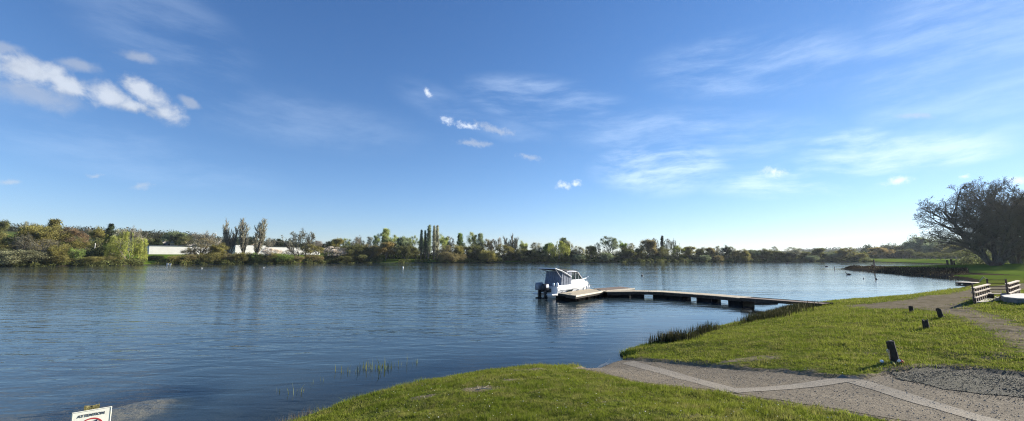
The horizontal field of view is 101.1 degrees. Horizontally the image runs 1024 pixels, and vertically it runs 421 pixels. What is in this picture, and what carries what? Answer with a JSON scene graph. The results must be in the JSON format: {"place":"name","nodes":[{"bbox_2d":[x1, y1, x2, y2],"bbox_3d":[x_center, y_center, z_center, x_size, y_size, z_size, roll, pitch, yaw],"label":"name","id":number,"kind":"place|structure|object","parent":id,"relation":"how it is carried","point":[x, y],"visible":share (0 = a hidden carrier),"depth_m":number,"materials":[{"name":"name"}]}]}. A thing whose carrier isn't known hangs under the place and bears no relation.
{"place":"outdoors","nodes":[
{"label":"outdoors","id":0,"kind":"place"},
{"bbox_2d":[0,261,971,420],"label":"water","id":1,"kind":"structure","parent":0,"point":[239,335],"depth_m":25.77,"materials":[{"name":"liquid"}]},
{"bbox_2d":[533,268,589,297],"bbox_3d":[4.900,6.653,38.624,2.364,2.860,7.287,-6,-9,45],"label":"cabin boat","id":2,"kind":"object","parent":1,"relation":"on","point":[557,281],"visible":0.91,"depth_m":37.22,"materials":[{"name":"white plastic"}]},
{"bbox_2d":[556,289,605,301],"bbox_3d":[6.026,7.294,36.081,2.257,0.690,7.138,-4,-8,34],"label":"pontoon finger","id":3,"kind":"object","parent":1,"relation":"on","point":[582,295],"visible":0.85,"depth_m":34.49},
{"bbox_2d":[595,287,634,292],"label":"pontoon platform","id":4,"kind":"structure","parent":1,"relation":"on","point":[616,288],"depth_m":39.79,"materials":[{"name":"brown wood"}]},
{"bbox_2d":[644,325,702,343],"bbox_3d":[6.191,4.795,16.086,2.383,1.052,1.816,0,-6,0],"label":"reed clump","id":5,"kind":"object","parent":1,"relation":"on","point":[669,336],"visible":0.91,"depth_m":15.78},
{"bbox_2d":[603,290,754,304],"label":"floating walkway","id":6,"kind":"structure","parent":1,"relation":"on","point":[708,297],"depth_m":35.12,"materials":[{"name":"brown wood"}]},
{"bbox_2d":[841,264,969,277],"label":"rushes","id":7,"kind":"object","parent":1,"relation":"on","point":[906,270],"visible":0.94,"depth_m":86.06,"materials":[{"name":"plant"}]},
{"bbox_2d":[0,231,1023,420],"bbox_3d":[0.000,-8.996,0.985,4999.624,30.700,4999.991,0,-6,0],"label":"ground","id":8,"kind":"structure","parent":0,"point":[160,402],"depth_m":12.99,"materials":[{"name":"plant"}]},
{"bbox_2d":[0,219,11,239],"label":"leafy tree","id":9,"kind":"object","parent":8,"relation":"on","point":[4,225],"visible":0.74,"depth_m":226.42,"materials":[{"name":"green plant"}]},
{"bbox_2d":[0,232,36,249],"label":"leafy tree","id":10,"kind":"object","parent":8,"relation":"on","point":[4,243],"visible":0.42,"depth_m":165.23,"materials":[{"name":"green plant"}]},
{"bbox_2d":[0,249,51,263],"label":"shrub","id":11,"kind":"object","parent":8,"relation":"on","point":[32,256],"visible":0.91,"depth_m":156.03,"materials":[{"name":"green plant"}]},
{"bbox_2d":[7,232,47,254],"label":"bare tree","id":12,"kind":"object","parent":8,"relation":"on","point":[18,244],"visible":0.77,"depth_m":165.02,"materials":[{"name":"grey plant"}]},
{"bbox_2d":[13,224,56,246],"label":"leafy tree","id":13,"kind":"object","parent":8,"relation":"on","point":[31,229],"visible":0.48,"depth_m":170.87,"materials":[{"name":"green plant"}]},
{"bbox_2d":[25,238,64,252],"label":"bare tree","id":14,"kind":"object","parent":8,"relation":"on","point":[39,247],"visible":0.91,"depth_m":163.43,"materials":[{"name":"brown plant"}]},
{"bbox_2d":[21,225,74,251],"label":"leafy tree","id":15,"kind":"object","parent":8,"relation":"on","point":[46,234],"visible":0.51,"depth_m":171.81,"materials":[{"name":"green plant"}]},
{"bbox_2d":[44,218,64,243],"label":"peaked tree","id":16,"kind":"object","parent":8,"relation":"on","point":[52,223],"visible":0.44,"depth_m":186.22,"materials":[{"name":"green plant"}]},
{"bbox_2d":[43,254,73,263],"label":"shrub","id":17,"kind":"object","parent":8,"relation":"on","point":[59,258],"visible":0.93,"depth_m":161.39,"materials":[{"name":"green plant"}]},
{"bbox_2d":[44,243,77,258],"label":"leafy tree","id":18,"kind":"object","parent":8,"relation":"on","point":[57,250],"visible":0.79,"depth_m":163.73,"materials":[{"name":"green plant"}]},
{"bbox_2d":[57,227,91,244],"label":"budding tree","id":19,"kind":"object","parent":8,"relation":"on","point":[79,236],"visible":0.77,"depth_m":179.13,"materials":[{"name":"brown plant"}]},
{"bbox_2d":[67,248,85,260],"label":"shrub","id":20,"kind":"object","parent":8,"relation":"on","point":[79,254],"visible":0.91,"depth_m":166.22,"materials":[{"name":"green plant"}]},
{"bbox_2d":[62,238,92,250],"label":"leafy tree","id":21,"kind":"object","parent":8,"relation":"on","point":[77,243],"visible":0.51,"depth_m":177.30,"materials":[{"name":"green plant"}]},
{"bbox_2d":[71,404,111,420],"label":"warning sign","id":22,"kind":"object","parent":8,"relation":"on","point":[92,413],"visible":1,"depth_m":4.50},
{"bbox_2d":[77,256,105,263],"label":"shrub","id":23,"kind":"object","parent":8,"relation":"on","point":[96,259],"visible":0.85,"depth_m":167.92,"materials":[{"name":"green plant"}]},
{"bbox_2d":[87,225,105,244],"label":"leafy tree","id":24,"kind":"object","parent":8,"relation":"on","point":[98,233],"visible":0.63,"depth_m":207.17,"materials":[{"name":"green plant"}]},
{"bbox_2d":[102,223,115,244],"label":"conifer tree","id":25,"kind":"object","parent":8,"relation":"on","point":[111,227],"visible":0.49,"depth_m":201.61,"materials":[{"name":"green plant"}]},
{"bbox_2d":[103,231,148,259],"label":"willow tree","id":26,"kind":"object","parent":8,"relation":"on","point":[116,244],"visible":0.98,"depth_m":177.52,"materials":[{"name":"green plant"}]},
{"bbox_2d":[125,225,150,256],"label":"bare tree","id":27,"kind":"object","parent":8,"relation":"on","point":[138,234],"visible":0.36,"depth_m":204.83,"materials":[{"name":"green plant"}]},
{"bbox_2d":[131,246,148,262],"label":"willow tree","id":28,"kind":"object","parent":8,"relation":"on","point":[146,255],"visible":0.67,"depth_m":184.62,"materials":[{"name":"green plant"}]},
{"bbox_2d":[6,223,325,247],"bbox_3d":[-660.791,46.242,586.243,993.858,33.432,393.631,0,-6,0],"label":"woodland","id":29,"kind":"object","parent":8,"relation":"on","point":[155,235],"visible":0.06,"depth_m":414.16,"materials":[{"name":"green plant"}]},
{"bbox_2d":[160,230,187,242],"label":"leafy tree","id":30,"kind":"object","parent":8,"relation":"on","point":[170,236],"visible":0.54,"depth_m":309.58,"materials":[{"name":"green plant"}]},
{"bbox_2d":[146,245,209,253],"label":"factory","id":31,"kind":"structure","parent":8,"relation":"on","point":[161,249],"depth_m":232.76,"materials":[{"name":"stone"}]},
{"bbox_2d":[166,255,194,261],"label":"shrub","id":32,"kind":"object","parent":8,"relation":"on","point":[176,257],"visible":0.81,"depth_m":192.50,"materials":[{"name":"green plant"}]},
{"bbox_2d":[182,238,218,254],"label":"bare tree","id":33,"kind":"object","parent":8,"relation":"on","point":[208,242],"visible":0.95,"depth_m":204.47,"materials":[{"name":"grey plant"}]},
{"bbox_2d":[191,230,221,245],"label":"bare tree","id":34,"kind":"object","parent":8,"relation":"on","point":[208,237],"visible":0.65,"depth_m":272.60,"materials":[{"name":"brown plant"}]},
{"bbox_2d":[198,252,225,262],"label":"shrub","id":35,"kind":"object","parent":8,"relation":"on","point":[218,256],"visible":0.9,"depth_m":200.68,"materials":[{"name":"green plant"}]},
{"bbox_2d":[209,243,228,253],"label":"leafy tree","id":36,"kind":"object","parent":8,"relation":"on","point":[221,248],"visible":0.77,"depth_m":205.76,"materials":[{"name":"green plant"}]},
{"bbox_2d":[222,220,239,254],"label":"poplar tree","id":37,"kind":"object","parent":8,"relation":"on","point":[228,241],"visible":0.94,"depth_m":217.47,"materials":[{"name":"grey plant"}]},
{"bbox_2d":[228,252,250,261],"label":"shrub","id":38,"kind":"object","parent":8,"relation":"on","point":[243,256],"visible":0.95,"depth_m":206.27,"materials":[{"name":"green plant"}]},
{"bbox_2d":[238,217,250,252],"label":"poplar tree","id":39,"kind":"object","parent":8,"relation":"on","point":[243,241],"visible":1,"depth_m":217.72,"materials":[{"name":"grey plant"}]},
{"bbox_2d":[234,245,265,254],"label":"factory","id":40,"kind":"structure","parent":8,"relation":"on","point":[250,248],"depth_m":258.20,"materials":[{"name":"stone"}]},
{"bbox_2d":[252,218,268,252],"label":"poplar tree","id":41,"kind":"object","parent":8,"relation":"on","point":[261,236],"visible":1,"depth_m":222.91,"materials":[{"name":"grey plant"}]},
{"bbox_2d":[257,253,278,261],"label":"shrub","id":42,"kind":"object","parent":8,"relation":"on","point":[267,257],"visible":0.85,"depth_m":210.79,"materials":[{"name":"green plant"}]},
{"bbox_2d":[259,247,284,261],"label":"factory","id":43,"kind":"structure","parent":8,"relation":"on","point":[266,251],"depth_m":214.09,"materials":[{"name":"white stone"}]},
{"bbox_2d":[272,253,294,261],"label":"shrub","id":44,"kind":"object","parent":8,"relation":"on","point":[281,256],"visible":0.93,"depth_m":212.76,"materials":[{"name":"green plant"}]},
{"bbox_2d":[273,228,315,257],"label":"bare tree","id":45,"kind":"object","parent":8,"relation":"on","point":[289,242],"visible":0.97,"depth_m":226.32,"materials":[{"name":"grey plant"}]},
{"bbox_2d":[298,243,324,254],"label":"budding tree","id":46,"kind":"object","parent":8,"relation":"on","point":[317,248],"visible":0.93,"depth_m":225.84,"materials":[{"name":"green plant"}]},
{"bbox_2d":[303,254,323,261],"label":"shrub","id":47,"kind":"object","parent":8,"relation":"on","point":[313,257],"visible":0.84,"depth_m":224.01,"materials":[{"name":"green plant"}]},
{"bbox_2d":[322,246,347,257],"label":"budding tree","id":48,"kind":"object","parent":8,"relation":"on","point":[340,251],"visible":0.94,"depth_m":236.21,"materials":[{"name":"grey plant"}]},
{"bbox_2d":[328,237,343,250],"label":"leafy tree","id":49,"kind":"object","parent":8,"relation":"on","point":[335,243],"visible":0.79,"depth_m":252.11,"materials":[{"name":"green plant"}]},
{"bbox_2d":[334,255,355,261],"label":"shrub","id":50,"kind":"object","parent":8,"relation":"on","point":[346,257],"visible":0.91,"depth_m":234.17,"materials":[{"name":"green plant"}]},
{"bbox_2d":[338,243,369,257],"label":"leafy tree","id":51,"kind":"object","parent":8,"relation":"on","point":[356,249],"visible":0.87,"depth_m":241.68,"materials":[{"name":"green plant"}]},
{"bbox_2d":[362,244,382,257],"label":"leafy tree","id":52,"kind":"object","parent":8,"relation":"on","point":[370,252],"visible":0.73,"depth_m":247.01,"materials":[{"name":"green plant"}]},
{"bbox_2d":[372,241,396,260],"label":"leafy tree","id":53,"kind":"object","parent":8,"relation":"on","point":[386,247],"visible":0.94,"depth_m":251.44,"materials":[{"name":"green plant"}]},
{"bbox_2d":[381,228,390,252],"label":"peaked tree","id":54,"kind":"object","parent":8,"relation":"on","point":[385,233],"visible":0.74,"depth_m":270.92,"materials":[{"name":"green plant"}]},
{"bbox_2d":[395,235,412,246],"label":"leafy tree","id":55,"kind":"object","parent":8,"relation":"on","point":[403,241],"visible":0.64,"depth_m":261.75,"materials":[{"name":"green plant"}]},
{"bbox_2d":[392,243,419,258],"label":"leafy tree","id":56,"kind":"object","parent":8,"relation":"on","point":[404,251],"visible":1,"depth_m":250.91,"materials":[{"name":"green plant"}]},
{"bbox_2d":[418,229,423,259],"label":"poplar tree","id":57,"kind":"object","parent":8,"relation":"on","point":[420,247],"visible":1,"depth_m":261.37,"materials":[{"name":"green plant"}]},
{"bbox_2d":[425,224,431,258],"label":"poplar tree","id":58,"kind":"object","parent":8,"relation":"on","point":[428,243],"visible":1,"depth_m":261.74,"materials":[{"name":"green plant"}]},
{"bbox_2d":[431,225,436,259],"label":"poplar tree","id":59,"kind":"object","parent":8,"relation":"on","point":[434,248],"visible":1,"depth_m":264.87,"materials":[{"name":"green plant"}]},
{"bbox_2d":[0,257,874,266],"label":"undergrowth","id":60,"kind":"object","parent":8,"relation":"on","point":[129,261],"visible":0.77,"depth_m":224.07,"materials":[{"name":"green plant"}]},
{"bbox_2d":[439,234,449,249],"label":"leafy tree","id":61,"kind":"object","parent":8,"relation":"on","point":[444,241],"visible":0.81,"depth_m":274.58,"materials":[{"name":"green plant"}]},
{"bbox_2d":[437,251,458,261],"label":"shrub","id":62,"kind":"object","parent":8,"relation":"on","point":[444,255],"visible":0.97,"depth_m":253.11,"materials":[{"name":"green plant"}]},
{"bbox_2d":[448,244,464,255],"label":"leafy tree","id":63,"kind":"object","parent":8,"relation":"on","point":[459,249],"visible":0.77,"depth_m":261.51,"materials":[{"name":"green plant"}]},
{"bbox_2d":[466,232,476,246],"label":"budding tree","id":64,"kind":"object","parent":8,"relation":"on","point":[473,240],"visible":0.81,"depth_m":285.71,"materials":[{"name":"green plant"}]},
{"bbox_2d":[461,244,485,256],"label":"leafy tree","id":65,"kind":"object","parent":8,"relation":"on","point":[475,249],"visible":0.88,"depth_m":270.17,"materials":[{"name":"green plant"}]},
{"bbox_2d":[479,249,497,261],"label":"shrub","id":66,"kind":"object","parent":8,"relation":"on","point":[488,254],"visible":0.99,"depth_m":262.80,"materials":[{"name":"green plant"}]},
{"bbox_2d":[494,244,514,259],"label":"budding tree","id":67,"kind":"object","parent":8,"relation":"on","point":[501,250],"visible":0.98,"depth_m":270.45,"materials":[{"name":"green plant"}]},
{"bbox_2d":[503,233,519,259],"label":"tree","id":68,"kind":"object","parent":8,"relation":"on","point":[514,243],"visible":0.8,"depth_m":279.25,"materials":[{"name":"green plant"}]},
{"bbox_2d":[2,237,1023,264],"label":"woodland","id":69,"kind":"object","parent":8,"relation":"on","point":[91,251],"visible":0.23,"depth_m":269.37,"materials":[{"name":"green plant"}]},
{"bbox_2d":[512,248,534,259],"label":"leafy tree","id":70,"kind":"object","parent":8,"relation":"on","point":[519,252],"visible":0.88,"depth_m":274.33,"materials":[{"name":"green plant"}]},
{"bbox_2d":[547,241,570,259],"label":"willow tree","id":71,"kind":"object","parent":8,"relation":"on","point":[563,247],"visible":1,"depth_m":273.62,"materials":[{"name":"green plant"}]},
{"bbox_2d":[583,245,597,259],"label":"leafy tree","id":72,"kind":"object","parent":8,"relation":"on","point":[592,249],"visible":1,"depth_m":282.24,"materials":[{"name":"green plant"}]},
{"bbox_2d":[599,236,620,253],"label":"budding tree","id":73,"kind":"object","parent":8,"relation":"on","point":[614,244],"visible":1,"depth_m":287.00,"materials":[{"name":"green plant"}]},
{"bbox_2d":[617,248,636,260],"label":"leafy tree","id":74,"kind":"object","parent":8,"relation":"on","point":[628,253],"visible":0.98,"depth_m":287.59,"materials":[{"name":"green plant"}]},
{"bbox_2d":[635,246,646,258],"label":"leafy tree","id":75,"kind":"object","parent":8,"relation":"on","point":[640,253],"visible":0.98,"depth_m":290.33,"materials":[{"name":"green plant"}]},
{"bbox_2d":[639,239,657,256],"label":"leafy tree","id":76,"kind":"object","parent":8,"relation":"on","point":[649,245],"visible":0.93,"depth_m":295.81,"materials":[{"name":"green plant"}]},
{"bbox_2d":[288,285,1023,420],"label":"grass","id":77,"kind":"structure","parent":8,"relation":"on","point":[691,406],"depth_m":9.52,"materials":[{"name":"plant"}]},
{"bbox_2d":[653,246,669,257],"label":"leafy tree","id":78,"kind":"object","parent":8,"relation":"on","point":[660,253],"visible":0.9,"depth_m":297.04,"materials":[{"name":"green plant"}]},
{"bbox_2d":[681,246,696,257],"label":"leafy tree","id":79,"kind":"object","parent":8,"relation":"on","point":[688,250],"visible":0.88,"depth_m":307.02,"materials":[{"name":"green plant"}]},
{"bbox_2d":[688,321,722,334],"bbox_3d":[8.154,4.907,17.818,2.617,0.668,0.927,6,-9,-45],"label":"reed clump","id":80,"kind":"object","parent":8,"relation":"on","point":[708,326],"visible":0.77,"depth_m":17.42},
{"bbox_2d":[731,248,751,257],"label":"leafy tree","id":81,"kind":"object","parent":8,"relation":"on","point":[744,253],"visible":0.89,"depth_m":320.06,"materials":[{"name":"green plant"}]},
{"bbox_2d":[742,312,758,321],"bbox_3d":[11.610,5.187,20.585,0.788,0.670,1.443,-3,-7,28],"label":"reed clump","id":82,"kind":"object","parent":8,"relation":"on","point":[751,317],"visible":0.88,"depth_m":20.41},
{"bbox_2d":[754,248,773,258],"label":"leafy tree","id":83,"kind":"object","parent":8,"relation":"on","point":[766,253],"visible":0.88,"depth_m":325.14,"materials":[{"name":"green plant"}]},
{"bbox_2d":[734,300,836,321],"bbox_3d":[15.432,5.764,24.070,3.790,1.263,10.557,-6,-9,44],"label":"reed clump","id":84,"kind":"object","parent":8,"relation":"on","point":[785,310],"visible":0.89,"depth_m":22.74,"materials":[{"name":"plant"}]},
{"bbox_2d":[740,297,833,305],"bbox_3d":[18.261,6.141,28.385,1.340,0.320,5.368,3,-7,-26],"label":"gangway","id":85,"kind":"object","parent":8,"relation":"on","point":[768,300],"visible":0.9,"depth_m":28.35,"materials":[{"name":"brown wood"}]},
{"bbox_2d":[784,247,802,254],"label":"budding tree","id":86,"kind":"object","parent":8,"relation":"on","point":[794,251],"visible":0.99,"depth_m":332.27,"materials":[{"name":"green plant"}]},
{"bbox_2d":[584,359,1023,420],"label":"path","id":87,"kind":"structure","parent":8,"relation":"on","point":[884,409],"depth_m":7.43,"materials":[{"name":"gravel"}]},
{"bbox_2d":[623,361,733,391],"bbox_3d":[3.896,4.059,10.487,0.447,0.751,5.300,1,-6,-7],"label":"path edging","id":88,"kind":"object","parent":87,"relation":"on","point":[671,373],"visible":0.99,"depth_m":10.09,"materials":[{"name":"concrete"}]},
{"bbox_2d":[726,374,857,392],"bbox_3d":[5.435,3.371,8.186,2.638,0.174,0.388,1,-6,-9],"label":"path edging","id":89,"kind":"object","parent":87,"relation":"on","point":[830,381],"visible":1,"depth_m":8.20,"materials":[{"name":"concrete"}]},
{"bbox_2d":[842,376,1000,420],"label":"path edging","id":90,"kind":"object","parent":87,"relation":"on","point":[909,397],"visible":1,"depth_m":6.88,"materials":[{"name":"concrete"}]},
{"bbox_2d":[876,364,1023,400],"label":"loose stones","id":91,"kind":"object","parent":87,"relation":"on","point":[969,372],"visible":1,"depth_m":8.00,"materials":[{"name":"gravel"}]},
{"bbox_2d":[811,247,825,257],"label":"leafy tree","id":92,"kind":"object","parent":8,"relation":"on","point":[818,251],"visible":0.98,"depth_m":335.57,"materials":[{"name":"green plant"}]},
{"bbox_2d":[822,251,843,258],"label":"leafy tree","id":93,"kind":"object","parent":8,"relation":"on","point":[833,255],"visible":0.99,"depth_m":333.13,"materials":[{"name":"green plant"}]},
{"bbox_2d":[846,252,868,258],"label":"leafy tree","id":94,"kind":"object","parent":8,"relation":"on","point":[859,255],"visible":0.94,"depth_m":318.33,"materials":[{"name":"green plant"}]},
{"bbox_2d":[866,247,893,258],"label":"leafy tree","id":95,"kind":"object","parent":8,"relation":"on","point":[879,250],"visible":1,"depth_m":394.87,"materials":[{"name":"green plant"}]},
{"bbox_2d":[886,340,898,361],"bbox_3d":[8.464,3.172,9.346,0.283,0.574,0.160,0,-6,0],"label":"wooden stump","id":96,"kind":"object","parent":8,"relation":"on","point":[891,350],"visible":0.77,"depth_m":9.31,"materials":[{"name":"brown wood"}]},
{"bbox_2d":[892,248,916,258],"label":"leafy tree","id":97,"kind":"object","parent":8,"relation":"on","point":[899,253],"visible":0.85,"depth_m":395.97,"materials":[{"name":"green plant"}]},
{"bbox_2d":[902,238,919,258],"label":"leafy tree","id":98,"kind":"object","parent":8,"relation":"on","point":[910,245],"visible":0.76,"depth_m":414.90,"materials":[{"name":"green plant"}]},
{"bbox_2d":[921,242,937,258],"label":"leafy tree","id":99,"kind":"object","parent":8,"relation":"on","point":[928,248],"visible":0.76,"depth_m":396.89,"materials":[{"name":"green plant"}]},
{"bbox_2d":[859,232,1023,258],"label":"woodland","id":100,"kind":"object","parent":8,"relation":"on","point":[888,247],"visible":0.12,"depth_m":434.36,"materials":[{"name":"green plant"}]},
{"bbox_2d":[932,244,953,258],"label":"leafy tree","id":101,"kind":"object","parent":8,"relation":"on","point":[938,248],"visible":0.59,"depth_m":388.35,"materials":[{"name":"green plant"}]},
{"bbox_2d":[940,245,962,258],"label":"leafy tree","id":102,"kind":"object","parent":8,"relation":"on","point":[949,250],"visible":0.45,"depth_m":329.12,"materials":[{"name":"green plant"}]},
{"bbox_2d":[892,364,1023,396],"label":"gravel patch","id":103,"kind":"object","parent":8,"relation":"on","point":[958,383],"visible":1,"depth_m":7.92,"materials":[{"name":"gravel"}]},
{"bbox_2d":[912,181,1023,264],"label":"great tree","id":104,"kind":"object","parent":8,"relation":"on","point":[990,224],"visible":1,"depth_m":100.86,"materials":[{"name":"green plant"}]},
{"bbox_2d":[952,176,1023,263],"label":"great tree","id":105,"kind":"object","parent":8,"relation":"on","point":[1013,260],"visible":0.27,"depth_m":113.98,"materials":[{"name":"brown plant"}]},
{"bbox_2d":[971,279,1020,303],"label":"benches","id":106,"kind":"object","parent":8,"relation":"on","point":[982,296],"visible":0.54,"depth_m":21.00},
{"bbox_2d":[968,186,1023,254],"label":"great tree","id":107,"kind":"object","parent":8,"relation":"on","point":[1021,247],"visible":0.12,"depth_m":108.77,"materials":[{"name":"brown plant"}]},
{"bbox_2d":[1001,293,1023,303],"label":"concrete platform","id":108,"kind":"structure","parent":8,"relation":"on","point":[1014,298],"depth_m":19.37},
{"bbox_2d":[0,0,1023,255],"label":"sky","id":109,"kind":"structure","parent":0,"point":[738,124],"materials":[{"name":"blue"}]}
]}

